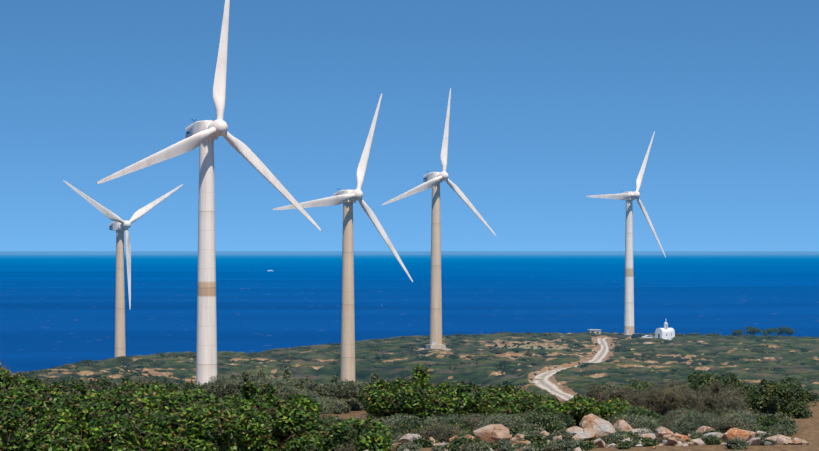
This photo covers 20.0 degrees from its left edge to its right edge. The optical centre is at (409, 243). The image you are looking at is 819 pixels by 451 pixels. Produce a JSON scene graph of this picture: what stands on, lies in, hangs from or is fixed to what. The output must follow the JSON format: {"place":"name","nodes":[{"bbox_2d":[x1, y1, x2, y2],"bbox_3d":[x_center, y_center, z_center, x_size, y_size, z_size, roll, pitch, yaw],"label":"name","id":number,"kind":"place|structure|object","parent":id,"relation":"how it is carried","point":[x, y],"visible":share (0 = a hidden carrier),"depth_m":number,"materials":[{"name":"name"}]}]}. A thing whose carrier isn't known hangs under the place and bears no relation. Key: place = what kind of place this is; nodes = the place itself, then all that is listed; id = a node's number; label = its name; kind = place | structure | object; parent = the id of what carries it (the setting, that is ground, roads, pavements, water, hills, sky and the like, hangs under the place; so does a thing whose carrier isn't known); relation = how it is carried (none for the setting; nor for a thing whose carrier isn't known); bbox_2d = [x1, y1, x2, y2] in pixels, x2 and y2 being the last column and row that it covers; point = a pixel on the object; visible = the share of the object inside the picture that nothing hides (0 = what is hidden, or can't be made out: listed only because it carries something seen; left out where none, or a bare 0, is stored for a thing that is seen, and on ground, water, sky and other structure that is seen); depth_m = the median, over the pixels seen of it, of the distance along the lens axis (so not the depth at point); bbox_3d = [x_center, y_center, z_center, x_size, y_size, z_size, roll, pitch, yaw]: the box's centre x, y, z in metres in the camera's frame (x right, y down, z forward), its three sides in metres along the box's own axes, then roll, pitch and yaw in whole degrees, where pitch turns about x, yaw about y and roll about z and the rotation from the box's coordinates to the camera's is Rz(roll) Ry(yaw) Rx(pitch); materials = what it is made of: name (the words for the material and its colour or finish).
{"place":"outdoors","nodes":[
{"label":"outdoors","id":0,"kind":"place"},
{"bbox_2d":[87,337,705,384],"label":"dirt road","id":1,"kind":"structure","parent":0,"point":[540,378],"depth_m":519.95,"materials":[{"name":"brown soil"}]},
{"bbox_2d":[0,251,818,372],"bbox_3d":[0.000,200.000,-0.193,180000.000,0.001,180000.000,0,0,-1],"label":"sea","id":2,"kind":"structure","parent":0,"point":[57,308],"depth_m":9213.76,"materials":[{"name":"liquid"}]},
{"bbox_2d":[0,0,818,250],"label":"sky","id":3,"kind":"structure","parent":0,"point":[555,104],"materials":[{"name":"blue"}]},
{"bbox_2d":[12,332,818,450],"bbox_3d":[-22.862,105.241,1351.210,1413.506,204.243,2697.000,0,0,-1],"label":"terrain","id":4,"kind":"structure","parent":0,"point":[486,372],"depth_m":533.14,"materials":[{"name":"green plant"}]},
{"bbox_2d":[63,180,183,356],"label":"wind turbine","id":5,"kind":"object","parent":4,"relation":"on","point":[119,225],"visible":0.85,"depth_m":639.28,"materials":[{"name":"beige paint"}]},
{"bbox_2d":[0,361,395,450],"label":"lentisk bush","id":6,"kind":"object","parent":4,"relation":"on","point":[194,436],"depth_m":43.84,"materials":[{"name":"green plant"}]},
{"bbox_2d":[97,0,320,385],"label":"wind turbine","id":7,"kind":"object","parent":4,"relation":"on","point":[203,135],"visible":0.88,"depth_m":333.74,"materials":[{"name":"white paint"}]},
{"bbox_2d":[202,368,394,413],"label":"sage shrub","id":8,"kind":"object","parent":4,"relation":"on","point":[327,394],"visible":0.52,"depth_m":75.85,"materials":[{"name":"green plant"}]},
{"bbox_2d":[272,94,412,381],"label":"wind turbine","id":9,"kind":"object","parent":4,"relation":"on","point":[347,198],"visible":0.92,"depth_m":485.72,"materials":[{"name":"beige paint"}]},
{"bbox_2d":[13,332,818,389],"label":"phrygana plateau","id":10,"kind":"structure","parent":4,"relation":"on","point":[334,362],"depth_m":569.08,"materials":[{"name":"green plant"}]},
{"bbox_2d":[19,332,814,389],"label":"shrubs","id":11,"kind":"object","parent":4,"relation":"on","point":[503,363],"visible":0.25,"depth_m":552.80,"materials":[{"name":"green plant"}]},
{"bbox_2d":[72,338,772,384],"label":"green tufts","id":12,"kind":"object","parent":4,"relation":"on","point":[496,345],"visible":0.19,"depth_m":602.10,"materials":[{"name":"green plant"}]},
{"bbox_2d":[38,376,807,404],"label":"green scrub crest","id":13,"kind":"object","parent":4,"relation":"on","point":[71,384],"visible":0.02,"depth_m":99.56,"materials":[{"name":"green plant"}]},
{"bbox_2d":[89,340,767,379],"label":"dry tufts","id":14,"kind":"object","parent":4,"relation":"on","point":[596,344],"visible":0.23,"depth_m":623.34,"materials":[{"name":"beige plant"}]},
{"bbox_2d":[425,344,445,350],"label":"tower plinth","id":15,"kind":"structure","parent":4,"relation":"on","point":[429,346],"depth_m":595.50,"materials":[{"name":"concrete"}]},
{"bbox_2d":[382,88,495,344],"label":"wind turbine","id":16,"kind":"object","parent":4,"relation":"on","point":[433,180],"visible":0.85,"depth_m":596.31,"materials":[{"name":"beige paint"}]},
{"bbox_2d":[69,376,810,402],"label":"dry scrub","id":17,"kind":"object","parent":4,"relation":"on","point":[599,392],"visible":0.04,"depth_m":93.71,"materials":[{"name":"brown plant"}]},
{"bbox_2d":[357,364,633,426],"bbox_3d":[2.204,4.042,59.191,7.392,2.026,5.360,0,0,-1],"label":"lentisk bush","id":18,"kind":"object","parent":4,"relation":"on","point":[468,396],"depth_m":57.54,"materials":[{"name":"green plant"}]},
{"bbox_2d":[304,406,799,450],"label":"shrubs","id":19,"kind":"object","parent":4,"relation":"on","point":[686,426],"visible":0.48,"depth_m":49.73,"materials":[{"name":"green plant"}]},
{"bbox_2d":[364,414,808,450],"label":"rocks","id":20,"kind":"object","parent":4,"relation":"on","point":[592,426],"visible":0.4,"depth_m":47.80,"materials":[{"name":"stone"}]},
{"bbox_2d":[587,329,600,333],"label":"building","id":21,"kind":"structure","parent":4,"relation":"on","point":[596,331],"depth_m":742.22,"materials":[{"name":"beige paint"}]},
{"bbox_2d":[586,131,665,334],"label":"wind turbine","id":22,"kind":"object","parent":4,"relation":"on","point":[629,197],"visible":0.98,"depth_m":733.36,"materials":[{"name":"white paint"}]},
{"bbox_2d":[631,334,642,338],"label":"dark suv","id":23,"kind":"object","parent":4,"relation":"on","point":[636,335],"visible":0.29,"depth_m":684.45,"materials":[{"name":"grey paint"}]},
{"bbox_2d":[655,322,674,339],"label":"chapel","id":24,"kind":"structure","parent":4,"relation":"on","point":[665,332],"depth_m":679.32,"materials":[{"name":"white paint"}]},
{"bbox_2d":[602,379,748,418],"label":"bushes","id":25,"kind":"object","parent":4,"relation":"on","point":[659,399],"visible":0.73,"depth_m":61.65,"materials":[{"name":"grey plant"}]},
{"bbox_2d":[731,329,742,334],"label":"tree","id":26,"kind":"object","parent":4,"relation":"on","point":[737,331],"visible":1,"depth_m":692.84,"materials":[{"name":"green plant"}]},
{"bbox_2d":[685,371,818,418],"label":"bush","id":27,"kind":"object","parent":4,"relation":"on","point":[790,397],"visible":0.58,"depth_m":70.23,"materials":[{"name":"green plant"}]},
{"bbox_2d":[746,326,761,334],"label":"tree","id":28,"kind":"object","parent":4,"relation":"on","point":[751,330],"visible":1,"depth_m":691.07,"materials":[{"name":"green plant"}]},
{"bbox_2d":[762,327,777,334],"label":"tree","id":29,"kind":"object","parent":4,"relation":"on","point":[768,331],"visible":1,"depth_m":695.00,"materials":[{"name":"green plant"}]},
{"bbox_2d":[776,326,794,334],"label":"tree","id":30,"kind":"object","parent":4,"relation":"on","point":[788,331],"visible":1,"depth_m":691.40,"materials":[{"name":"green plant"}]},
{"bbox_2d":[533,338,608,399],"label":"dirt road","id":31,"kind":"structure","parent":0,"point":[546,383],"depth_m":501.02,"materials":[{"name":"beige soil"}]}
]}

